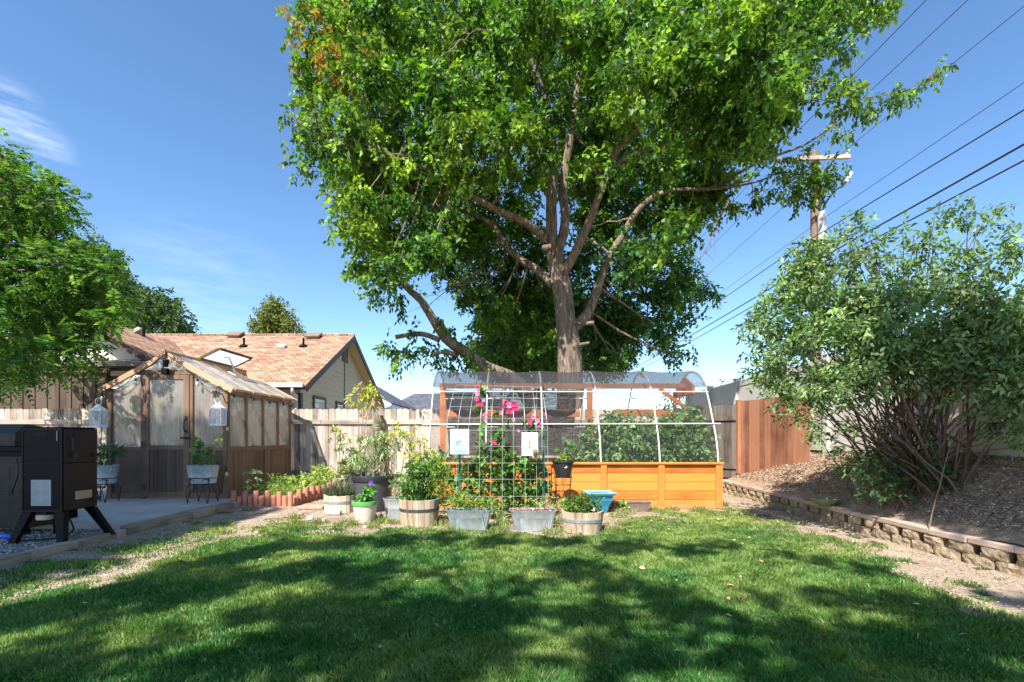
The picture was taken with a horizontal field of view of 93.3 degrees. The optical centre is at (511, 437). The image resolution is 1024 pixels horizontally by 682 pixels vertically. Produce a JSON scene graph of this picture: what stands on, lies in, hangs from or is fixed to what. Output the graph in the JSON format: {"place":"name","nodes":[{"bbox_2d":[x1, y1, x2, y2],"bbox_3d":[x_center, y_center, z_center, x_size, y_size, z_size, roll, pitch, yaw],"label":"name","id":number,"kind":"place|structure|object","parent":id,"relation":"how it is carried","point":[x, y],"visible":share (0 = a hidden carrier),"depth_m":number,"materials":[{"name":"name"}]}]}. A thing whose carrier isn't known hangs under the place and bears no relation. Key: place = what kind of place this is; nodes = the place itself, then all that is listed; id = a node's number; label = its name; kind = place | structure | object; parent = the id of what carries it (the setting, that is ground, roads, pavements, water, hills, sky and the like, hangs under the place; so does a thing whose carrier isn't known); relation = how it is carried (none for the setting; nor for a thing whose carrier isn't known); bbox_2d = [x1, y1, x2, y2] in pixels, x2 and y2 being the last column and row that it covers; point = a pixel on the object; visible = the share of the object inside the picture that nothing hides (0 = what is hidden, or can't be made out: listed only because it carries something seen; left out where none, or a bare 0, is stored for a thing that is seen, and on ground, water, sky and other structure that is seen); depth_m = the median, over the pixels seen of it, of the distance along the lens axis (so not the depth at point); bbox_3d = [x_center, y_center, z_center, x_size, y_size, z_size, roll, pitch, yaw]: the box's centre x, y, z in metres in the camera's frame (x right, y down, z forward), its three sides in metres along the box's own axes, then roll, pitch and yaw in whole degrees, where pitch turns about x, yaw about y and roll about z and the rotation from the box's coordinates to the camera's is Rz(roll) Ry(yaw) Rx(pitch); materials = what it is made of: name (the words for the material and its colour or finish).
{"place":"outdoors","nodes":[
{"label":"outdoors","id":0,"kind":"place"},
{"bbox_2d":[429,445,461,461],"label":"tomato plant","id":1,"kind":"object","parent":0,"point":[442,453],"visible":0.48,"depth_m":8.71,"materials":[{"name":"green plant"}]},
{"bbox_2d":[0,507,1023,681],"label":"lawn","id":2,"kind":"structure","parent":0,"point":[420,680],"depth_m":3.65,"materials":[{"name":"plant"}]},
{"bbox_2d":[0,488,1023,617],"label":"dirt yard","id":3,"kind":"structure","parent":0,"point":[989,579],"depth_m":5.22,"materials":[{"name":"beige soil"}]},
{"bbox_2d":[0,528,115,555],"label":"gravel bed","id":4,"kind":"object","parent":3,"relation":"on","point":[33,531],"visible":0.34,"depth_m":5.31,"materials":[{"name":"grey gravel"}]},
{"bbox_2d":[0,424,52,534],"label":"gas grill","id":5,"kind":"object","parent":4,"relation":"on","point":[10,473],"visible":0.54,"depth_m":5.62,"materials":[{"name":"metal"}]},
{"bbox_2d":[7,427,115,544],"bbox_3d":[-5.147,0.516,5.440,0.917,1.257,0.573,0,0,0],"label":"cabinet smoker","id":6,"kind":"object","parent":4,"relation":"on","point":[59,476],"visible":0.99,"depth_m":5.22,"materials":[{"name":"metal"}]},
{"bbox_2d":[63,429,101,510],"bbox_3d":[-4.821,0.352,5.445,0.067,0.885,0.430,0,0,0],"label":"door","id":7,"kind":"structure","parent":6,"relation":"in","point":[79,445],"depth_m":5.40,"materials":[{"name":"black metal"}]},
{"bbox_2d":[0,529,125,567],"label":"timber edging","id":8,"kind":"object","parent":3,"relation":"on","point":[7,560],"visible":0.89,"depth_m":5.01,"materials":[{"name":"brown wood"}]},
{"bbox_2d":[0,127,149,408],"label":"walnut tree","id":9,"kind":"object","parent":3,"relation":"on","point":[33,223],"visible":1,"depth_m":8.26,"materials":[{"name":"green plant"}]},
{"bbox_2d":[0,360,153,409],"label":"garden shed","id":10,"kind":"structure","parent":3,"relation":"on","point":[82,397],"depth_m":11.95,"materials":[{"name":"brown wood"}]},
{"bbox_2d":[0,485,280,529],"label":"patio slab","id":11,"kind":"structure","parent":3,"relation":"on","point":[116,513],"depth_m":7.23,"materials":[{"name":"concrete"}]},
{"bbox_2d":[97,396,103,500],"bbox_3d":[-6.956,0.188,8.177,0.034,1.784,0.097,0,0,43],"label":"shepherd hook","id":12,"kind":"object","parent":11,"relation":"on","point":[101,436],"visible":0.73,"depth_m":8.18,"materials":[{"name":"black metal"}]},
{"bbox_2d":[88,398,107,426],"bbox_3d":[-6.970,-0.419,8.150,0.276,0.500,0.264,0,0,0],"label":"lantern","id":13,"kind":"object","parent":12,"relation":"hanging from","point":[99,408],"visible":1,"depth_m":8.10,"materials":[{"name":"white paint"}]},
{"bbox_2d":[97,477,120,502],"bbox_3d":[-6.826,0.872,8.050,0.474,0.408,0.314,0,0,0],"label":"plant stand","id":14,"kind":"object","parent":11,"relation":"on","point":[106,484],"visible":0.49,"depth_m":7.95,"materials":[{"name":"black metal"}]},
{"bbox_2d":[95,441,127,483],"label":"potted plant","id":15,"kind":"object","parent":14,"relation":"on","point":[108,470],"visible":0.63,"depth_m":7.99,"materials":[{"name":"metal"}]},
{"bbox_2d":[97,348,296,498],"bbox_3d":[-6.065,-0.326,9.714,2.412,2.813,2.591,0,0,0],"label":"greenhouse","id":16,"kind":"object","parent":11,"relation":"on","point":[147,469],"visible":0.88,"depth_m":8.53,"materials":[{"name":"brown wood"}]},
{"bbox_2d":[130,387,140,423],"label":"dried flowers","id":17,"kind":"object","parent":16,"relation":"hanging from","point":[135,417],"visible":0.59,"depth_m":8.61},
{"bbox_2d":[100,354,225,399],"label":"string lights","id":18,"kind":"object","parent":16,"relation":"hanging from","point":[135,384],"visible":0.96,"depth_m":8.45,"materials":[{"name":"black metal"}]},
{"bbox_2d":[158,350,169,373],"bbox_3d":[-6.051,-1.310,8.402,0.188,0.420,0.115,0,0,0],"label":"porch lamp","id":19,"kind":"object","parent":16,"relation":"attached to","point":[162,364],"visible":1,"depth_m":8.38,"materials":[{"name":"metal"}]},
{"bbox_2d":[141,375,189,496],"bbox_3d":[-6.065,-0.024,8.477,0.886,2.148,0.116,0,0,0],"label":"door","id":20,"kind":"structure","parent":16,"relation":"in","point":[165,474],"depth_m":8.49,"materials":[{"name":"brown wood"}]},
{"bbox_2d":[212,389,225,402],"bbox_3d":[-5.044,-0.716,8.372,0.170,0.222,0.249,0,0,0],"label":"flower hook","id":21,"kind":"object","parent":16,"relation":"attached to","point":[216,393],"visible":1,"depth_m":8.26,"materials":[{"name":"black metal"}]},
{"bbox_2d":[209,397,226,425],"bbox_3d":[-5.047,-0.451,8.300,0.276,0.507,0.264,0,0,0],"label":"lantern","id":22,"kind":"object","parent":21,"relation":"hanging from","point":[221,409],"visible":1,"depth_m":8.25,"materials":[{"name":"white paint"}]},
{"bbox_2d":[185,477,219,503],"bbox_3d":[-5.100,0.867,7.980,0.456,0.418,0.314,0,0,0],"label":"plant stand","id":23,"kind":"object","parent":11,"relation":"on","point":[189,479],"visible":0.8,"depth_m":7.85,"materials":[{"name":"black metal"}]},
{"bbox_2d":[186,431,222,483],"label":"potted plant","id":24,"kind":"object","parent":23,"relation":"on","point":[208,470],"visible":0.99,"depth_m":7.90,"materials":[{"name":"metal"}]},
{"bbox_2d":[120,501,239,534],"bbox_3d":[-4.745,1.155,7.120,0.110,0.110,2.360,0,0,1],"label":"timber edging","id":25,"kind":"object","parent":3,"relation":"on","point":[159,522],"visible":0.77,"depth_m":6.81,"materials":[{"name":"brown wood"}]},
{"bbox_2d":[259,472,295,495],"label":"herb plant","id":26,"kind":"object","parent":3,"relation":"on","point":[275,483],"visible":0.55,"depth_m":8.73,"materials":[{"name":"green plant"}]},
{"bbox_2d":[267,483,297,503],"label":"herb plant","id":27,"kind":"object","parent":3,"relation":"on","point":[273,490],"visible":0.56,"depth_m":8.55,"materials":[{"name":"green plant"}]},
{"bbox_2d":[231,481,335,506],"bbox_3d":[-3.901,1.073,9.015,0.929,0.314,2.173,0,0,31],"label":"tube edging","id":28,"kind":"object","parent":3,"relation":"on","point":[289,500],"visible":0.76,"depth_m":8.32,"materials":[{"name":"ceramic"}]},
{"bbox_2d":[280,468,327,494],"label":"herb plant","id":29,"kind":"object","parent":3,"relation":"on","point":[311,481],"visible":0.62,"depth_m":9.53,"materials":[{"name":"green plant"}]},
{"bbox_2d":[303,464,344,484],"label":"herb plant","id":30,"kind":"object","parent":3,"relation":"on","point":[327,474],"visible":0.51,"depth_m":10.39,"materials":[{"name":"green plant"}]},
{"bbox_2d":[320,478,354,512],"bbox_3d":[-2.782,0.922,7.841,0.710,0.556,0.712,0,0,0],"label":"barrel planter","id":31,"kind":"object","parent":3,"relation":"on","point":[338,497],"visible":0.95,"depth_m":7.66,"materials":[{"name":"wood"}]},
{"bbox_2d":[326,425,352,484],"bbox_3d":[-3.127,0.479,8.822,0.406,1.445,0.458,0,0,39],"label":"young tree","id":32,"kind":"object","parent":3,"relation":"on","point":[333,430],"visible":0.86,"depth_m":8.78,"materials":[{"name":"green plant"}]},
{"bbox_2d":[0,408,691,487],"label":"wooden fence","id":33,"kind":"object","parent":3,"relation":"on","point":[310,431],"visible":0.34,"depth_m":11.42,"materials":[{"name":"beige wood"}]},
{"bbox_2d":[334,459,357,487],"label":"garden plant","id":34,"kind":"object","parent":3,"relation":"on","point":[341,469],"visible":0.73,"depth_m":8.28,"materials":[{"name":"green plant"}]},
{"bbox_2d":[338,445,368,483],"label":"plant","id":35,"kind":"object","parent":3,"relation":"on","point":[358,470],"visible":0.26,"depth_m":8.78,"materials":[{"name":"green plant"}]},
{"bbox_2d":[351,481,377,523],"bbox_3d":[-2.056,0.902,6.780,0.374,0.596,0.365,0,0,0],"label":"flower pot","id":36,"kind":"object","parent":3,"relation":"on","point":[365,507],"visible":0.96,"depth_m":6.68,"materials":[{"name":"ceramic"}]},
{"bbox_2d":[344,381,385,452],"bbox_3d":[-2.707,0.078,8.963,0.813,2.245,0.491,0,0,0],"label":"maple sapling","id":37,"kind":"object","parent":3,"relation":"on","point":[366,395],"visible":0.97,"depth_m":8.89,"materials":[{"name":"green plant"}]},
{"bbox_2d":[336,417,412,511],"bbox_3d":[-2.259,0.424,7.950,1.281,1.551,0.689,0,0,0],"label":"potted plant","id":38,"kind":"object","parent":3,"relation":"on","point":[381,482],"visible":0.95,"depth_m":7.83,"materials":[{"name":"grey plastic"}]},
{"bbox_2d":[371,414,384,472],"bbox_3d":[-3.134,0.337,11.302,0.356,1.744,0.339,0,0,0],"label":"tree stump","id":39,"kind":"object","parent":3,"relation":"on","point":[373,429],"visible":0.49,"depth_m":11.18,"materials":[{"name":"brown wood"}]},
{"bbox_2d":[383,466,409,520],"bbox_3d":[-1.652,0.803,7.100,0.479,0.793,0.479,0,0,0],"label":"metal bucket","id":40,"kind":"object","parent":3,"relation":"on","point":[391,506],"visible":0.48,"depth_m":6.93,"materials":[{"name":"metal"}]},
{"bbox_2d":[374,418,427,495],"bbox_3d":[-1.922,0.434,8.398,0.960,1.536,0.539,0,0,-23],"label":"young tree","id":41,"kind":"object","parent":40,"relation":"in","point":[406,433],"visible":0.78,"depth_m":8.40,"materials":[{"name":"green plant"}]},
{"bbox_2d":[388,451,448,527],"bbox_3d":[-1.273,0.693,6.600,0.807,1.014,0.600,0,0,0],"label":"barrel planter","id":42,"kind":"object","parent":3,"relation":"on","point":[419,506],"visible":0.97,"depth_m":6.48,"materials":[{"name":"wood"}]},
{"bbox_2d":[400,437,438,466],"bbox_3d":[-1.488,0.592,7.835,0.628,1.217,0.412,0,0,-13],"label":"young tree","id":43,"kind":"object","parent":3,"relation":"on","point":[409,443],"visible":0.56,"depth_m":7.77,"materials":[{"name":"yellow plant"}]},
{"bbox_2d":[415,453,462,505],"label":"garden plant","id":44,"kind":"object","parent":3,"relation":"on","point":[444,484],"visible":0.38,"depth_m":7.19,"materials":[{"name":"green plant"}]},
{"bbox_2d":[442,456,488,506],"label":"garden plant","id":45,"kind":"object","parent":3,"relation":"on","point":[469,481],"visible":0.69,"depth_m":7.15,"materials":[{"name":"green plant"}]},
{"bbox_2d":[442,490,497,529],"bbox_3d":[-0.555,0.947,6.324,0.754,0.508,0.395,0,0,0],"label":"metal trough","id":46,"kind":"object","parent":3,"relation":"on","point":[461,515],"visible":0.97,"depth_m":6.19,"materials":[{"name":"metal"}]},
{"bbox_2d":[471,376,498,512],"bbox_3d":[-0.388,0.145,7.131,0.424,2.111,0.431,0,0,0],"label":"hollyhock","id":47,"kind":"object","parent":3,"relation":"on","point":[482,426],"visible":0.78,"depth_m":7.12,"materials":[{"name":"green plant"}]},
{"bbox_2d":[444,385,547,519],"bbox_3d":[-0.220,0.174,7.199,1.474,1.992,0.743,0,0,0],"label":"wire trellis","id":48,"kind":"object","parent":3,"relation":"on","point":[524,418],"visible":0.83,"depth_m":7.00,"materials":[{"name":"metal"}]},
{"bbox_2d":[451,429,468,453],"bbox_3d":[-0.738,0.064,6.831,0.261,0.353,0.011,0,0,0],"label":"garden sign","id":49,"kind":"object","parent":48,"relation":"attached to","point":[459,441],"visible":1,"depth_m":6.83,"materials":[{"name":"white plastic"}]},
{"bbox_2d":[522,433,537,455],"bbox_3d":[0.253,0.097,6.850,0.230,0.329,0.012,0,0,0],"label":"garden sign","id":50,"kind":"object","parent":48,"relation":"attached to","point":[529,442],"visible":1,"depth_m":6.85,"materials":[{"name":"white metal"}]},
{"bbox_2d":[487,498,510,529],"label":"garden plant","id":51,"kind":"object","parent":3,"relation":"on","point":[500,516],"visible":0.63,"depth_m":6.52,"materials":[{"name":"green plant"}]},
{"bbox_2d":[473,431,525,512],"bbox_3d":[-0.177,0.511,7.189,0.895,1.220,0.702,0,0,0],"label":"garden plant","id":52,"kind":"object","parent":3,"relation":"on","point":[501,490],"visible":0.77,"depth_m":7.11,"materials":[{"name":"green plant"}]},
{"bbox_2d":[490,396,520,518],"bbox_3d":[-0.079,0.310,7.121,0.455,1.878,0.423,0,0,15],"label":"hollyhock","id":53,"kind":"object","parent":3,"relation":"on","point":[510,405],"visible":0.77,"depth_m":7.08,"materials":[{"name":"green plant"}]},
{"bbox_2d":[287,501,729,535],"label":"ground weeds","id":54,"kind":"object","parent":3,"relation":"on","point":[502,527],"visible":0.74,"depth_m":6.60,"materials":[{"name":"green plant"}]},
{"bbox_2d":[515,408,545,507],"bbox_3d":[0.275,0.376,7.130,0.469,1.685,0.437,0,0,-25],"label":"hollyhock","id":55,"kind":"object","parent":3,"relation":"on","point":[531,424],"visible":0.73,"depth_m":7.08,"materials":[{"name":"green plant"}]},
{"bbox_2d":[509,454,554,507],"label":"garden plant","id":56,"kind":"object","parent":3,"relation":"on","point":[548,484],"visible":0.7,"depth_m":7.15,"materials":[{"name":"green plant"}]},
{"bbox_2d":[509,507,556,530],"bbox_3d":[0.272,1.056,6.270,0.618,0.287,0.284,0,0,0],"label":"metal trough","id":57,"kind":"object","parent":3,"relation":"on","point":[530,519],"visible":1,"depth_m":6.16,"materials":[{"name":"metal"}]},
{"bbox_2d":[82,518,987,650],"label":"fallen leaves","id":58,"kind":"object","parent":3,"relation":"on","point":[641,567],"visible":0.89,"depth_m":3.81,"materials":[{"name":"brown plant"}]},
{"bbox_2d":[542,429,544,507],"bbox_3d":[0.461,0.538,7.079,0.036,1.324,0.042,0,0,0],"label":"metal stake","id":59,"kind":"object","parent":3,"relation":"on","point":[543,463],"visible":0.84,"depth_m":7.07,"materials":[{"name":"metal"}]},
{"bbox_2d":[539,494,564,522],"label":"garden plant","id":60,"kind":"object","parent":3,"relation":"on","point":[551,504],"visible":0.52,"depth_m":6.87,"materials":[{"name":"green plant"}]},
{"bbox_2d":[554,474,571,504],"bbox_3d":[0.796,0.887,7.550,0.334,0.626,0.341,0,0,0],"label":"plant stand","id":61,"kind":"object","parent":3,"relation":"on","point":[556,485],"visible":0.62,"depth_m":7.51,"materials":[{"name":"orange wood"}]},
{"bbox_2d":[552,452,573,477],"bbox_3d":[0.796,0.431,7.550,0.356,0.388,0.356,0,0,0],"label":"basket pot","id":62,"kind":"object","parent":61,"relation":"on","point":[563,466],"visible":1,"depth_m":7.44,"materials":[{"name":"black plastic"}]},
{"bbox_2d":[429,458,723,508],"bbox_3d":[1.040,0.809,9.410,5.000,0.781,2.700,0,0,0],"label":"raised garden bed","id":63,"kind":"object","parent":3,"relation":"on","point":[686,485],"visible":0.45,"depth_m":8.11,"materials":[{"name":"brown wood"}]},
{"bbox_2d":[423,371,720,461],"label":"hoop house","id":64,"kind":"structure","parent":63,"relation":"on","point":[560,413],"depth_m":9.58,"materials":[{"name":"white plastic"}]},
{"bbox_2d":[553,434,597,461],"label":"tomato plant","id":65,"kind":"object","parent":63,"relation":"on","point":[572,449],"visible":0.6,"depth_m":8.68,"materials":[{"name":"green plant"}]},
{"bbox_2d":[577,417,627,461],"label":"tomato plant","id":66,"kind":"object","parent":63,"relation":"on","point":[594,453],"visible":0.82,"depth_m":8.62,"materials":[{"name":"green plant"}]},
{"bbox_2d":[599,408,651,461],"bbox_3d":[2.035,0.069,8.737,0.924,1.207,0.883,0,0,33],"label":"tomato plant","id":67,"kind":"object","parent":63,"relation":"on","point":[624,450],"visible":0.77,"depth_m":8.65,"materials":[{"name":"green plant"}]},
{"bbox_2d":[625,415,669,461],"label":"tomato plant","id":68,"kind":"object","parent":63,"relation":"on","point":[642,452],"visible":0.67,"depth_m":8.66,"materials":[{"name":"green plant"}]},
{"bbox_2d":[643,405,692,461],"bbox_3d":[2.813,0.042,8.712,0.902,1.247,0.910,0,0,0],"label":"tomato plant","id":69,"kind":"object","parent":63,"relation":"on","point":[668,435],"visible":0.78,"depth_m":8.64,"materials":[{"name":"green plant"}]},
{"bbox_2d":[665,403,717,461],"bbox_3d":[3.229,0.038,8.762,0.920,1.337,0.902,0,0,-26],"label":"tomato plant","id":70,"kind":"object","parent":63,"relation":"on","point":[699,435],"visible":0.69,"depth_m":8.60,"materials":[{"name":"green plant"}]},
{"bbox_2d":[681,430,722,461],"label":"tomato plant","id":71,"kind":"object","parent":63,"relation":"on","point":[710,458],"visible":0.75,"depth_m":8.41,"materials":[{"name":"green plant"}]},
{"bbox_2d":[560,489,605,533],"bbox_3d":[0.898,0.936,6.200,0.535,0.528,0.540,0,0,-41],"label":"barrel planter","id":72,"kind":"object","parent":3,"relation":"on","point":[584,518],"visible":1,"depth_m":6.06,"materials":[{"name":"wood"}]},
{"bbox_2d":[582,490,616,512],"bbox_3d":[1.403,1.038,7.780,0.470,0.325,0.470,0,0,-3],"label":"glazed pot","id":73,"kind":"object","parent":3,"relation":"on","point":[606,502],"visible":0.67,"depth_m":7.62,"materials":[{"name":"teal ceramic"}]},
{"bbox_2d":[612,500,651,511],"bbox_3d":[1.932,1.117,7.855,0.620,0.165,0.210,0,0,0],"label":"planter tray","id":74,"kind":"object","parent":3,"relation":"on","point":[642,505],"visible":0.73,"depth_m":7.77,"materials":[{"name":"plastic"}]},
{"bbox_2d":[723,479,1023,578],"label":"retaining wall","id":75,"kind":"structure","parent":3,"relation":"on","point":[1003,557],"depth_m":5.30,"materials":[{"name":"stone"}]},
{"bbox_2d":[928,440,952,528],"bbox_3d":[4.500,0.487,5.078,0.418,0.926,0.018,0,0,-22],"label":"bare stick","id":76,"kind":"object","parent":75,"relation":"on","point":[938,488],"visible":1,"depth_m":5.06,"materials":[{"name":"brown wood"}]},
{"bbox_2d":[0,0,1023,409],"label":"sky","id":77,"kind":"structure","parent":0,"point":[164,112],"materials":[{"name":"blue"}]},
{"bbox_2d":[723,450,1023,552],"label":"mulch bank","id":78,"kind":"structure","parent":0,"point":[1013,535],"depth_m":5.42,"materials":[{"name":"brown soil"}]},
{"bbox_2d":[736,396,814,473],"bbox_3d":[5.200,0.027,9.705,0.174,1.695,1.980,0,0,-12],"label":"red fence","id":79,"kind":"object","parent":78,"relation":"on","point":[764,442],"visible":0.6,"depth_m":9.80,"materials":[{"name":"brown wood"}]},
{"bbox_2d":[692,404,736,477],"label":"fence gate","id":80,"kind":"structure","parent":79,"relation":"attached to","point":[724,416],"depth_m":10.84,"materials":[{"name":"grey wood"}]},
{"bbox_2d":[809,497,840,506],"bbox_3d":[4.365,0.910,6.750,0.380,0.120,0.380,0,0,0],"label":"bird bowl","id":81,"kind":"object","parent":78,"relation":"on","point":[824,501],"visible":0.97,"depth_m":6.67,"materials":[{"name":"green ceramic"}]},
{"bbox_2d":[686,322,1023,457],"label":"vinyl fence","id":82,"kind":"object","parent":78,"relation":"on","point":[731,393],"visible":0.27,"depth_m":8.04,"materials":[{"name":"beige plastic"}]},
{"bbox_2d":[730,194,1023,516],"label":"arching shrub","id":83,"kind":"object","parent":78,"relation":"on","point":[856,324],"visible":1,"depth_m":5.53,"materials":[{"name":"green plant"}]},
{"bbox_2d":[731,450,1023,532],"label":"bark chips","id":84,"kind":"object","parent":78,"relation":"on","point":[776,471],"visible":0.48,"depth_m":5.45,"materials":[{"name":"brown wood"}]},
{"label":"ground","id":85,"kind":"structure","parent":0,"visible":0},
{"bbox_2d":[60,228,203,333],"bbox_3d":[-18.979,-4.681,24.167,8.096,11.978,4.004,0,0,15],"label":"leafy tree","id":86,"kind":"object","parent":85,"relation":"on","point":[162,320],"visible":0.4,"depth_m":23.16,"materials":[{"name":"green plant"}]},
{"bbox_2d":[6,309,384,410],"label":"neighbour house","id":87,"kind":"structure","parent":85,"relation":"on","point":[315,370],"depth_m":15.40,"materials":[{"name":"beige"}]},
{"bbox_2d":[312,395,325,409],"bbox_3d":[-5.934,-0.705,14.910,0.048,1.110,0.980,0,0,0],"label":"window","id":88,"kind":"structure","parent":87,"relation":"in","point":[315,398],"depth_m":14.85,"materials":[{"name":"grey glass"}]},
{"bbox_2d":[246,292,306,333],"bbox_3d":[-12.710,-3.217,26.368,3.328,9.045,2.688,0,0,0],"label":"conical tree","id":89,"kind":"object","parent":85,"relation":"on","point":[278,322],"visible":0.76,"depth_m":25.77,"materials":[{"name":"green plant"}]},
{"bbox_2d":[375,386,415,456],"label":"dark gable house","id":90,"kind":"structure","parent":85,"relation":"on","point":[389,399],"depth_m":29.43,"materials":[{"name":"beige"}]},
{"bbox_2d":[386,393,439,444],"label":"slate roof house","id":91,"kind":"structure","parent":85,"relation":"on","point":[420,401],"depth_m":37.82,"materials":[{"name":"white"}]},
{"bbox_2d":[463,277,645,389],"bbox_3d":[1.573,-2.506,18.201,6.842,7.633,3.822,0,0,0],"label":"leafy tree","id":92,"kind":"object","parent":85,"relation":"on","point":[520,365],"visible":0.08,"depth_m":17.54,"materials":[{"name":"green plant"}]},
{"bbox_2d":[274,0,959,409],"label":"maple tree","id":93,"kind":"object","parent":85,"relation":"on","point":[734,104],"visible":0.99,"depth_m":10.39,"materials":[{"name":"green plant"}]},
{"bbox_2d":[775,150,852,361],"bbox_3d":[9.216,-3.832,14.890,2.304,10.063,0.578,0,0,0],"label":"power pole","id":94,"kind":"object","parent":85,"relation":"on","point":[818,220],"visible":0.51,"depth_m":14.79,"materials":[{"name":"brown wood"}]},
{"bbox_2d":[670,0,925,271],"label":"power cable","id":95,"kind":"object","parent":94,"relation":"attached to","point":[837,90],"visible":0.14,"depth_m":11.11,"materials":[{"name":"rubber"}]},
{"bbox_2d":[584,109,1023,389],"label":"power cable","id":96,"kind":"object","parent":94,"relation":"attached to","point":[890,191],"visible":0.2,"depth_m":10.87,"materials":[{"name":"rubber"}]},
{"bbox_2d":[585,143,1023,394],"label":"power cable","id":97,"kind":"object","parent":94,"relation":"attached to","point":[986,165],"visible":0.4,"depth_m":11.10,"materials":[{"name":"rubber"}]},
{"bbox_2d":[645,0,967,311],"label":"power cable","id":98,"kind":"object","parent":94,"relation":"attached to","point":[838,120],"visible":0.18,"depth_m":11.81,"materials":[{"name":"rubber"}]},
{"bbox_2d":[594,160,1023,392],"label":"power cable","id":99,"kind":"object","parent":94,"relation":"attached to","point":[896,227],"visible":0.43,"depth_m":10.93,"materials":[{"name":"rubber"}]},
{"bbox_2d":[643,82,1023,347],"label":"power cable","id":100,"kind":"object","parent":94,"relation":"attached to","point":[885,176],"visible":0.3,"depth_m":11.88,"materials":[{"name":"rubber"}]},
{"bbox_2d":[710,6,1023,272],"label":"power cable","id":101,"kind":"object","parent":94,"relation":"attached to","point":[886,117],"visible":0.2,"depth_m":12.42,"materials":[{"name":"rubber"}]},
{"bbox_3d":[-6.775,0.690,9.775,0.450,0.780,2.050,0,0,0],"label":"plant bench","id":102,"kind":"object","parent":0,"visible":0},
{"bbox_2d":[115,391,167,442],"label":"potted plant","id":103,"kind":"object","parent":102,"relation":"on","point":[132,408],"visible":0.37,"depth_m":8.90,"materials":[{"name":"plant"}]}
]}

